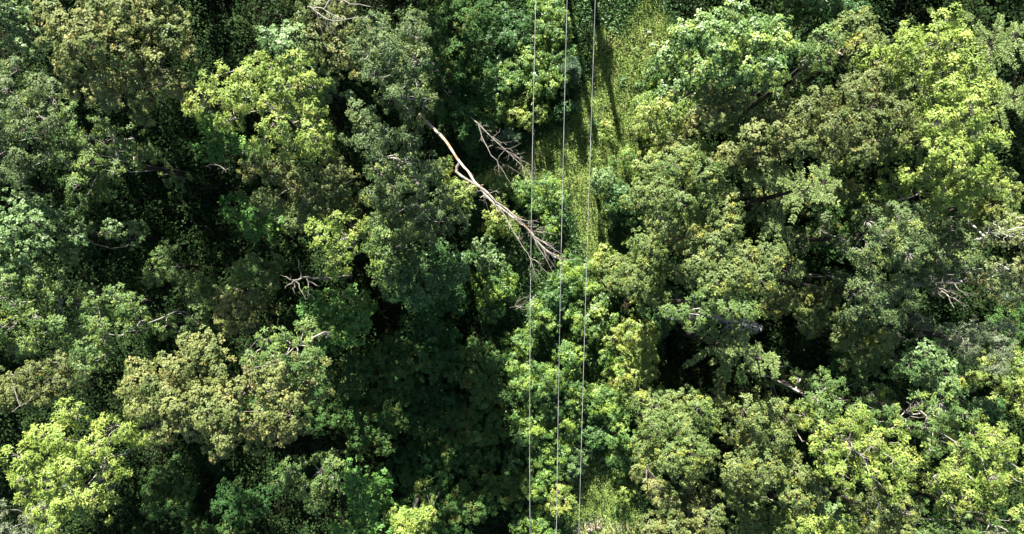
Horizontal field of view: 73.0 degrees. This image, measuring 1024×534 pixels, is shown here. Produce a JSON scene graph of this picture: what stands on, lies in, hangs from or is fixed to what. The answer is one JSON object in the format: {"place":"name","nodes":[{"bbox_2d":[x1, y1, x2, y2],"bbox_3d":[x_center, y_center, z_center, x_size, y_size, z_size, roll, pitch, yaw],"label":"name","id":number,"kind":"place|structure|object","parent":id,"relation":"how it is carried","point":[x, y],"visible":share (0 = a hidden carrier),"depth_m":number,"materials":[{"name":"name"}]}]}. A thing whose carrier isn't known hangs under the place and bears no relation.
{"place":"outdoors","nodes":[
{"label":"outdoors","id":0,"kind":"place"},
{"bbox_2d":[0,0,1023,533],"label":"ground","id":1,"kind":"structure","parent":0,"point":[362,264],"depth_m":60.91,"materials":[{"name":"green plant"}]},
{"bbox_2d":[0,0,90,80],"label":"broadleaf tree","id":2,"kind":"object","parent":1,"relation":"on","point":[20,36],"visible":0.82,"depth_m":47.76,"materials":[{"name":"green plant"}]},
{"bbox_2d":[0,348,98,417],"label":"broadleaf tree","id":3,"kind":"object","parent":1,"relation":"on","point":[31,385],"visible":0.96,"depth_m":51.56,"materials":[{"name":"green plant"}]},
{"bbox_2d":[0,56,148,197],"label":"broadleaf tree","id":4,"kind":"object","parent":1,"relation":"on","point":[17,120],"visible":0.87,"depth_m":43.96,"materials":[{"name":"green plant"}]},
{"bbox_2d":[0,247,158,363],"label":"broadleaf tree","id":5,"kind":"object","parent":1,"relation":"on","point":[34,333],"visible":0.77,"depth_m":45.81,"materials":[{"name":"green plant"}]},
{"bbox_2d":[0,181,160,280],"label":"broadleaf tree","id":6,"kind":"object","parent":1,"relation":"on","point":[10,227],"visible":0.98,"depth_m":45.97,"materials":[{"name":"green plant"}]},
{"bbox_2d":[0,395,192,533],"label":"broadleaf tree","id":7,"kind":"object","parent":1,"relation":"on","point":[65,457],"visible":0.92,"depth_m":44.33,"materials":[{"name":"green plant"}]},
{"bbox_2d":[44,97,195,219],"bbox_3d":[-28.577,-7.542,52.207,6.282,16.970,7.269,43,90,0],"label":"broadleaf tree","id":8,"kind":"object","parent":1,"relation":"on","point":[111,131],"visible":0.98,"depth_m":46.71,"materials":[{"name":"green plant"}]},
{"bbox_2d":[29,0,231,131],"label":"broadleaf tree","id":9,"kind":"object","parent":1,"relation":"on","point":[79,38],"visible":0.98,"depth_m":41.14,"materials":[{"name":"green plant"}]},
{"bbox_2d":[69,282,212,383],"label":"broadleaf tree","id":10,"kind":"object","parent":1,"relation":"on","point":[124,311],"visible":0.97,"depth_m":45.44,"materials":[{"name":"green plant"}]},
{"bbox_2d":[136,454,198,523],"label":"broadleaf tree","id":11,"kind":"object","parent":1,"relation":"on","point":[159,497],"visible":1,"depth_m":58.81,"materials":[{"name":"green plant"}]},
{"bbox_2d":[141,240,205,289],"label":"broadleaf tree","id":12,"kind":"object","parent":1,"relation":"on","point":[171,275],"visible":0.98,"depth_m":54.52,"materials":[{"name":"green plant"}]},
{"bbox_2d":[113,324,335,463],"bbox_3d":[-18.087,8.119,50.813,13.305,21.679,8.146,13,90,0],"label":"broadleaf tree","id":13,"kind":"object","parent":1,"relation":"on","point":[213,397],"visible":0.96,"depth_m":42.15,"materials":[{"name":"green plant"}]},
{"bbox_2d":[186,112,272,182],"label":"broadleaf tree","id":14,"kind":"object","parent":1,"relation":"on","point":[235,146],"visible":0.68,"depth_m":48.15,"materials":[{"name":"green plant"}]},
{"bbox_2d":[210,477,281,529],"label":"broadleaf tree","id":15,"kind":"object","parent":1,"relation":"on","point":[236,499],"visible":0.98,"depth_m":58.73,"materials":[{"name":"green plant"}]},
{"bbox_2d":[206,283,288,335],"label":"broadleaf tree","id":16,"kind":"object","parent":1,"relation":"on","point":[231,309],"visible":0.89,"depth_m":51.39,"materials":[{"name":"green plant"}]},
{"bbox_2d":[226,251,287,305],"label":"broadleaf tree","id":17,"kind":"object","parent":1,"relation":"on","point":[253,271],"visible":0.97,"depth_m":51.98,"materials":[{"name":"green plant"}]},
{"bbox_2d":[181,47,340,165],"bbox_3d":[-14.784,-9.872,48.688,8.621,20.701,6.819,0,90,0],"label":"broadleaf tree","id":18,"kind":"object","parent":1,"relation":"on","point":[231,94],"visible":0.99,"depth_m":40.63,"materials":[{"name":"green plant"}]},
{"bbox_2d":[217,186,305,242],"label":"broadleaf tree","id":19,"kind":"object","parent":1,"relation":"on","point":[268,226],"visible":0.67,"depth_m":50.14,"materials":[{"name":"green plant"}]},
{"bbox_2d":[239,302,362,388],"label":"broadleaf tree","id":20,"kind":"object","parent":1,"relation":"on","point":[281,339],"visible":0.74,"depth_m":41.92,"materials":[{"name":"green plant"}]},
{"bbox_2d":[236,149,366,235],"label":"broadleaf tree","id":21,"kind":"object","parent":1,"relation":"on","point":[331,193],"visible":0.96,"depth_m":44.97,"materials":[{"name":"green plant"}]},
{"bbox_2d":[253,19,355,108],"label":"broadleaf tree","id":22,"kind":"object","parent":1,"relation":"on","point":[285,42],"visible":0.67,"depth_m":41.81,"materials":[{"name":"green plant"}]},
{"bbox_2d":[266,442,354,518],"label":"broadleaf tree","id":23,"kind":"object","parent":1,"relation":"on","point":[290,476],"visible":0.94,"depth_m":53.55,"materials":[{"name":"green plant"}]},
{"bbox_2d":[293,362,370,438],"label":"broadleaf tree","id":24,"kind":"object","parent":1,"relation":"on","point":[331,420],"visible":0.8,"depth_m":54.45,"materials":[{"name":"green plant"}]},
{"bbox_2d":[280,0,388,89],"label":"broadleaf tree","id":25,"kind":"object","parent":1,"relation":"on","point":[309,17],"visible":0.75,"depth_m":41.80,"materials":[{"name":"green plant"}]},
{"bbox_2d":[295,283,379,358],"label":"broadleaf tree","id":26,"kind":"object","parent":1,"relation":"on","point":[345,310],"visible":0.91,"depth_m":51.33,"materials":[{"name":"green plant"}]},
{"bbox_2d":[304,207,396,282],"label":"broadleaf tree","id":27,"kind":"object","parent":1,"relation":"on","point":[349,237],"visible":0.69,"depth_m":42.39,"materials":[{"name":"green plant"}]},
{"bbox_2d":[329,454,402,533],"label":"broadleaf tree","id":28,"kind":"object","parent":1,"relation":"on","point":[372,503],"visible":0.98,"depth_m":51.23,"materials":[{"name":"green plant"}]},
{"bbox_2d":[335,386,411,456],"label":"broadleaf tree","id":29,"kind":"object","parent":1,"relation":"on","point":[389,408],"visible":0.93,"depth_m":55.45,"materials":[{"name":"green plant"}]},
{"bbox_2d":[342,329,431,389],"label":"broadleaf tree","id":30,"kind":"object","parent":1,"relation":"on","point":[396,361],"visible":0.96,"depth_m":54.83,"materials":[{"name":"green plant"}]},
{"bbox_2d":[360,207,414,292],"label":"broadleaf tree","id":31,"kind":"object","parent":1,"relation":"on","point":[383,247],"visible":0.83,"depth_m":44.38,"materials":[{"name":"green plant"}]},
{"bbox_2d":[346,4,441,134],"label":"broadleaf tree","id":32,"kind":"object","parent":1,"relation":"on","point":[400,56],"visible":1,"depth_m":38.91,"materials":[{"name":"green plant"}]},
{"bbox_2d":[338,97,450,204],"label":"broadleaf tree","id":33,"kind":"object","parent":1,"relation":"on","point":[416,182],"visible":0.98,"depth_m":41.58,"materials":[{"name":"green plant"}]},
{"bbox_2d":[380,473,438,533],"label":"broadleaf tree","id":34,"kind":"object","parent":1,"relation":"on","point":[405,516],"visible":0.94,"depth_m":51.91,"materials":[{"name":"green plant"}]},
{"bbox_2d":[358,183,472,253],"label":"broadleaf tree","id":35,"kind":"object","parent":1,"relation":"on","point":[423,227],"visible":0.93,"depth_m":44.39,"materials":[{"name":"green plant"}]},
{"bbox_2d":[383,371,471,441],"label":"broadleaf tree","id":36,"kind":"object","parent":1,"relation":"on","point":[432,396],"visible":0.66,"depth_m":58.52,"materials":[{"name":"green plant"}]},
{"bbox_2d":[394,311,462,384],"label":"broadleaf tree","id":37,"kind":"object","parent":1,"relation":"on","point":[424,336],"visible":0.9,"depth_m":54.95,"materials":[{"name":"green plant"}]},
{"bbox_2d":[381,237,477,311],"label":"broadleaf tree","id":38,"kind":"object","parent":1,"relation":"on","point":[445,262],"visible":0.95,"depth_m":49.63,"materials":[{"name":"green plant"}]},
{"bbox_2d":[391,419,467,497],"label":"broadleaf tree","id":39,"kind":"object","parent":1,"relation":"on","point":[421,470],"visible":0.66,"depth_m":59.96,"materials":[{"name":"green plant"}]},
{"bbox_2d":[393,473,487,533],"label":"broadleaf tree","id":40,"kind":"object","parent":1,"relation":"on","point":[438,526],"visible":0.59,"depth_m":59.81,"materials":[{"name":"green plant"}]},
{"bbox_2d":[414,9,499,95],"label":"broadleaf tree","id":41,"kind":"object","parent":1,"relation":"on","point":[446,62],"visible":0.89,"depth_m":50.99,"materials":[{"name":"green plant"}]},
{"bbox_2d":[418,0,505,43],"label":"broadleaf tree","id":42,"kind":"object","parent":1,"relation":"on","point":[446,8],"visible":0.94,"depth_m":49.77,"materials":[{"name":"green plant"}]},
{"bbox_2d":[432,57,503,144],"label":"broadleaf tree","id":43,"kind":"object","parent":1,"relation":"on","point":[460,110],"visible":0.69,"depth_m":53.22,"materials":[{"name":"green plant"}]},
{"bbox_2d":[435,387,506,472],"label":"broadleaf tree","id":44,"kind":"object","parent":1,"relation":"on","point":[470,438],"visible":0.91,"depth_m":58.77,"materials":[{"name":"green plant"}]},
{"bbox_2d":[438,335,509,408],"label":"broadleaf tree","id":45,"kind":"object","parent":1,"relation":"on","point":[478,381],"visible":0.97,"depth_m":56.12,"materials":[{"name":"green plant"}]},
{"bbox_2d":[444,459,524,525],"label":"broadleaf tree","id":46,"kind":"object","parent":1,"relation":"on","point":[484,487],"visible":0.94,"depth_m":59.76,"materials":[{"name":"green plant"}]},
{"bbox_2d":[469,262,520,304],"bbox_3d":[-1.527,1.357,58.907,4.619,4.706,3.880,0,90,0],"label":"shrub","id":47,"kind":"object","parent":1,"relation":"on","point":[499,290],"visible":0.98,"depth_m":57.48,"materials":[{"name":"green plant"}]},
{"bbox_2d":[0,0,1023,533],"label":"undergrowth","id":48,"kind":"object","parent":1,"relation":"on","point":[172,106],"visible":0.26,"depth_m":59.44,"materials":[{"name":"green plant"}]},
{"bbox_2d":[0,0,1023,533],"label":"floor herbs","id":49,"kind":"object","parent":1,"relation":"on","point":[580,132],"visible":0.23,"depth_m":59.98,"materials":[{"name":"green plant"}]},
{"bbox_2d":[508,398,560,447],"bbox_3d":[2.060,13.630,60.938,4.912,4.771,4.411,0,90,0],"label":"shrub","id":50,"kind":"object","parent":1,"relation":"on","point":[536,428],"visible":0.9,"depth_m":59.82,"materials":[{"name":"green plant"}]},
{"bbox_2d":[503,353,567,401],"bbox_3d":[1.600,9.846,59.812,5.384,5.891,4.374,20,90,0],"label":"shrub","id":51,"kind":"object","parent":1,"relation":"on","point":[534,380],"visible":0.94,"depth_m":58.22,"materials":[{"name":"green plant"}]},
{"bbox_2d":[507,171,569,218],"bbox_3d":[2.094,-5.867,57.531,5.210,5.115,3.721,0,90,0],"label":"shrub","id":52,"kind":"object","parent":1,"relation":"on","point":[538,203],"visible":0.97,"depth_m":56.19,"materials":[{"name":"green plant"}]},
{"bbox_2d":[525,0,576,44],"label":"shrub","id":53,"kind":"object","parent":1,"relation":"on","point":[557,9],"visible":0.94,"depth_m":55.25,"materials":[{"name":"green plant"}]},
{"bbox_2d":[461,0,681,533],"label":"weeds","id":54,"kind":"object","parent":1,"relation":"on","point":[572,219],"visible":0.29,"depth_m":59.68,"materials":[{"name":"green plant"}]},
{"bbox_2d":[472,0,674,533],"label":"grass","id":55,"kind":"structure","parent":1,"relation":"on","point":[610,61],"depth_m":59.06,"materials":[{"name":"green plant"}]},
{"bbox_2d":[600,345,660,393],"bbox_3d":[10.149,8.444,58.611,3.365,6.864,5.272,45,90,0],"label":"shrub","id":56,"kind":"object","parent":1,"relation":"on","point":[643,362],"visible":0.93,"depth_m":56.51,"materials":[{"name":"green plant"}]},
{"bbox_2d":[601,307,662,359],"bbox_3d":[10.122,5.912,58.520,5.419,6.743,4.045,28,90,0],"label":"shrub","id":57,"kind":"object","parent":1,"relation":"on","point":[641,341],"visible":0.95,"depth_m":56.58,"materials":[{"name":"green plant"}]},
{"bbox_2d":[612,226,674,313],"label":"broadleaf tree","id":58,"kind":"object","parent":1,"relation":"on","point":[649,263],"visible":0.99,"depth_m":49.60,"materials":[{"name":"green plant"}]},
{"bbox_2d":[628,86,691,150],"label":"broadleaf tree","id":59,"kind":"object","parent":1,"relation":"on","point":[653,115],"visible":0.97,"depth_m":47.87,"materials":[{"name":"green plant"}]},
{"bbox_2d":[617,136,729,241],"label":"broadleaf tree","id":60,"kind":"object","parent":1,"relation":"on","point":[666,196],"visible":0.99,"depth_m":42.60,"materials":[{"name":"green plant"}]},
{"bbox_2d":[622,373,725,489],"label":"broadleaf tree","id":61,"kind":"object","parent":1,"relation":"on","point":[682,454],"visible":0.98,"depth_m":44.64,"materials":[{"name":"green plant"}]},
{"bbox_2d":[629,456,727,533],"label":"broadleaf tree","id":62,"kind":"object","parent":1,"relation":"on","point":[669,502],"visible":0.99,"depth_m":47.11,"materials":[{"name":"green plant"}]},
{"bbox_2d":[650,186,746,272],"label":"broadleaf tree","id":63,"kind":"object","parent":1,"relation":"on","point":[706,234],"visible":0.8,"depth_m":43.24,"materials":[{"name":"green plant"}]},
{"bbox_2d":[655,64,752,157],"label":"broadleaf tree","id":64,"kind":"object","parent":1,"relation":"on","point":[715,106],"visible":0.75,"depth_m":42.02,"materials":[{"name":"green plant"}]},
{"bbox_2d":[652,280,763,335],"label":"broadleaf tree","id":65,"kind":"object","parent":1,"relation":"on","point":[682,314],"visible":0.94,"depth_m":43.21,"materials":[{"name":"green plant"}]},
{"bbox_2d":[646,0,802,113],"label":"broadleaf tree","id":66,"kind":"object","parent":1,"relation":"on","point":[732,37],"visible":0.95,"depth_m":40.00,"materials":[{"name":"green plant"}]},
{"bbox_2d":[675,312,780,382],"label":"broadleaf tree","id":67,"kind":"object","parent":1,"relation":"on","point":[745,350],"visible":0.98,"depth_m":47.13,"materials":[{"name":"broadleaf foliage"},{"name":"grey bark"},{"name":"dark bark"}]},
{"bbox_2d":[661,237,805,306],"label":"broadleaf tree","id":68,"kind":"object","parent":1,"relation":"on","point":[731,277],"visible":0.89,"depth_m":42.52,"materials":[{"name":"green plant"}]},
{"bbox_2d":[693,384,799,498],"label":"broadleaf tree","id":69,"kind":"object","parent":1,"relation":"on","point":[768,424],"visible":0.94,"depth_m":45.15,"materials":[{"name":"green plant"}]},
{"bbox_2d":[708,476,799,533],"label":"broadleaf tree","id":70,"kind":"object","parent":1,"relation":"on","point":[734,500],"visible":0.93,"depth_m":52.20,"materials":[{"name":"green plant"}]},
{"bbox_2d":[693,98,822,187],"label":"broadleaf tree","id":71,"kind":"object","parent":1,"relation":"on","point":[737,149],"visible":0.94,"depth_m":41.46,"materials":[{"name":"green plant"}]},
{"bbox_2d":[701,152,841,260],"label":"conifer","id":72,"kind":"object","parent":1,"relation":"on","point":[815,190],"visible":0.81,"depth_m":43.96,"materials":[{"name":"green plant"}]},
{"bbox_2d":[729,430,831,514],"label":"broadleaf tree","id":73,"kind":"object","parent":1,"relation":"on","point":[787,479],"visible":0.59,"depth_m":46.01,"materials":[{"name":"green plant"}]},
{"bbox_2d":[739,18,849,124],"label":"broadleaf tree","id":74,"kind":"object","parent":1,"relation":"on","point":[816,50],"visible":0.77,"depth_m":41.63,"materials":[{"name":"green plant"}]},
{"bbox_2d":[740,355,853,440],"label":"broadleaf tree","id":75,"kind":"object","parent":1,"relation":"on","point":[830,384],"visible":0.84,"depth_m":46.94,"materials":[{"name":"green plant"}]},
{"bbox_2d":[757,280,844,338],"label":"broadleaf tree","id":76,"kind":"object","parent":1,"relation":"on","point":[816,315],"visible":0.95,"depth_m":49.77,"materials":[{"name":"green plant"}]},
{"bbox_2d":[744,473,859,533],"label":"broadleaf tree","id":77,"kind":"object","parent":1,"relation":"on","point":[808,522],"visible":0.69,"depth_m":45.90,"materials":[{"name":"green plant"}]},
{"bbox_2d":[754,166,864,225],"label":"broadleaf tree","id":78,"kind":"object","parent":1,"relation":"on","point":[851,185],"visible":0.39,"depth_m":49.44,"materials":[{"name":"green plant"}]},
{"bbox_2d":[768,0,873,38],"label":"broadleaf tree","id":79,"kind":"object","parent":1,"relation":"on","point":[797,13],"visible":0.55,"depth_m":49.17,"materials":[{"name":"green plant"}]},
{"bbox_2d":[773,5,887,101],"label":"broadleaf tree","id":80,"kind":"object","parent":1,"relation":"on","point":[859,36],"visible":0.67,"depth_m":43.83,"materials":[{"name":"green plant"}]},
{"bbox_2d":[801,184,869,263],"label":"broadleaf tree","id":81,"kind":"object","parent":1,"relation":"on","point":[842,212],"visible":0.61,"depth_m":54.13,"materials":[{"name":"green plant"}]},
{"bbox_2d":[759,383,923,505],"bbox_3d":[22.003,11.647,51.822,6.226,21.453,6.551,-21,90,0],"label":"broadleaf tree","id":82,"kind":"object","parent":1,"relation":"on","point":[838,463],"visible":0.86,"depth_m":42.93,"materials":[{"name":"green plant"}]},
{"bbox_2d":[789,314,897,376],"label":"broadleaf tree","id":83,"kind":"object","parent":1,"relation":"on","point":[873,349],"visible":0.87,"depth_m":47.75,"materials":[{"name":"green plant"}]},
{"bbox_2d":[778,371,908,437],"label":"broadleaf tree","id":84,"kind":"object","parent":1,"relation":"on","point":[894,409],"visible":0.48,"depth_m":47.12,"materials":[{"name":"green plant"}]},
{"bbox_2d":[760,61,931,176],"bbox_3d":[20.689,-8.666,49.242,7.696,19.081,6.594,-26,90,0],"label":"broadleaf tree","id":85,"kind":"object","parent":1,"relation":"on","point":[858,93],"visible":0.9,"depth_m":40.83,"materials":[{"name":"green plant"}]},
{"bbox_2d":[774,261,926,335],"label":"broadleaf tree","id":86,"kind":"object","parent":1,"relation":"on","point":[876,294],"visible":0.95,"depth_m":43.70,"materials":[{"name":"green plant"}]},
{"bbox_2d":[771,197,939,283],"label":"broadleaf tree","id":87,"kind":"object","parent":1,"relation":"on","point":[905,229],"visible":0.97,"depth_m":42.47,"materials":[{"name":"green plant"}]},
{"bbox_2d":[797,464,924,533],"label":"broadleaf tree","id":88,"kind":"object","parent":1,"relation":"on","point":[878,526],"visible":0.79,"depth_m":48.02,"materials":[{"name":"green plant"}]},
{"bbox_2d":[825,338,962,395],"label":"broadleaf tree","id":89,"kind":"object","parent":1,"relation":"on","point":[918,356],"visible":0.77,"depth_m":45.68,"materials":[{"name":"green plant"}]},
{"bbox_2d":[806,2,992,110],"bbox_3d":[24.512,-12.819,48.777,6.722,19.996,5.444,0,90,0],"label":"broadleaf tree","id":90,"kind":"object","parent":1,"relation":"on","point":[952,31],"visible":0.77,"depth_m":40.08,"materials":[{"name":"green plant"}]},
{"bbox_2d":[815,373,984,462],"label":"broadleaf tree","id":91,"kind":"object","parent":1,"relation":"on","point":[956,410],"visible":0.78,"depth_m":44.17,"materials":[{"name":"green plant"}]},
{"bbox_2d":[823,416,984,521],"bbox_3d":[27.682,13.662,52.404,4.732,20.460,4.452,31,90,0],"label":"broadleaf tree","id":92,"kind":"object","parent":1,"relation":"on","point":[956,483],"visible":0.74,"depth_m":43.67,"materials":[{"name":"green plant"}]},
{"bbox_2d":[814,71,1015,193],"bbox_3d":[25.506,-7.855,48.702,6.424,21.510,6.881,0,90,0],"label":"broadleaf tree","id":93,"kind":"object","parent":1,"relation":"on","point":[950,152],"visible":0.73,"depth_m":39.18,"materials":[{"name":"green plant"}]},
{"bbox_2d":[849,206,986,291],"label":"broadleaf tree","id":94,"kind":"object","parent":1,"relation":"on","point":[951,247],"visible":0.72,"depth_m":44.68,"materials":[{"name":"green plant"}]},
{"bbox_2d":[816,6,1023,166],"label":"conifer","id":95,"kind":"object","parent":1,"relation":"on","point":[998,48],"visible":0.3,"depth_m":41.66,"materials":[{"name":"green plant"}]},
{"bbox_2d":[840,157,1013,223],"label":"broadleaf tree","id":96,"kind":"object","parent":1,"relation":"on","point":[961,197],"visible":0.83,"depth_m":41.60,"materials":[{"name":"green plant"}]},
{"bbox_2d":[843,462,1015,533],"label":"broadleaf tree","id":97,"kind":"object","parent":1,"relation":"on","point":[965,530],"visible":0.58,"depth_m":46.49,"materials":[{"name":"green plant"}]},
{"bbox_2d":[867,305,1021,379],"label":"broadleaf tree","id":98,"kind":"object","parent":1,"relation":"on","point":[977,334],"visible":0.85,"depth_m":45.16,"materials":[{"name":"green plant"}]},
{"bbox_2d":[867,396,1023,508],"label":"broadleaf tree","id":99,"kind":"object","parent":1,"relation":"on","point":[992,442],"visible":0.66,"depth_m":44.59,"materials":[{"name":"green plant"}]},
{"bbox_2d":[870,252,1023,313],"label":"birch tree","id":100,"kind":"object","parent":1,"relation":"on","point":[1015,274],"visible":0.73,"depth_m":44.85,"materials":[{"name":"green plant"}]},
{"bbox_2d":[876,211,1023,264],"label":"birch tree","id":101,"kind":"object","parent":1,"relation":"on","point":[1018,234],"visible":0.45,"depth_m":42.22,"materials":[{"name":"green plant"}]},
{"bbox_2d":[883,163,1023,241],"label":"broadleaf tree","id":102,"kind":"object","parent":1,"relation":"on","point":[994,209],"visible":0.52,"depth_m":45.05,"materials":[{"name":"green plant"}]},
{"bbox_2d":[897,67,1023,171],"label":"conifer","id":103,"kind":"object","parent":1,"relation":"on","point":[1005,99],"visible":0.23,"depth_m":44.26,"materials":[{"name":"green plant"}]},
{"bbox_2d":[936,346,1023,418],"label":"broadleaf tree","id":104,"kind":"object","parent":1,"relation":"on","point":[1007,383],"visible":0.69,"depth_m":51.82,"materials":[{"name":"green plant"}]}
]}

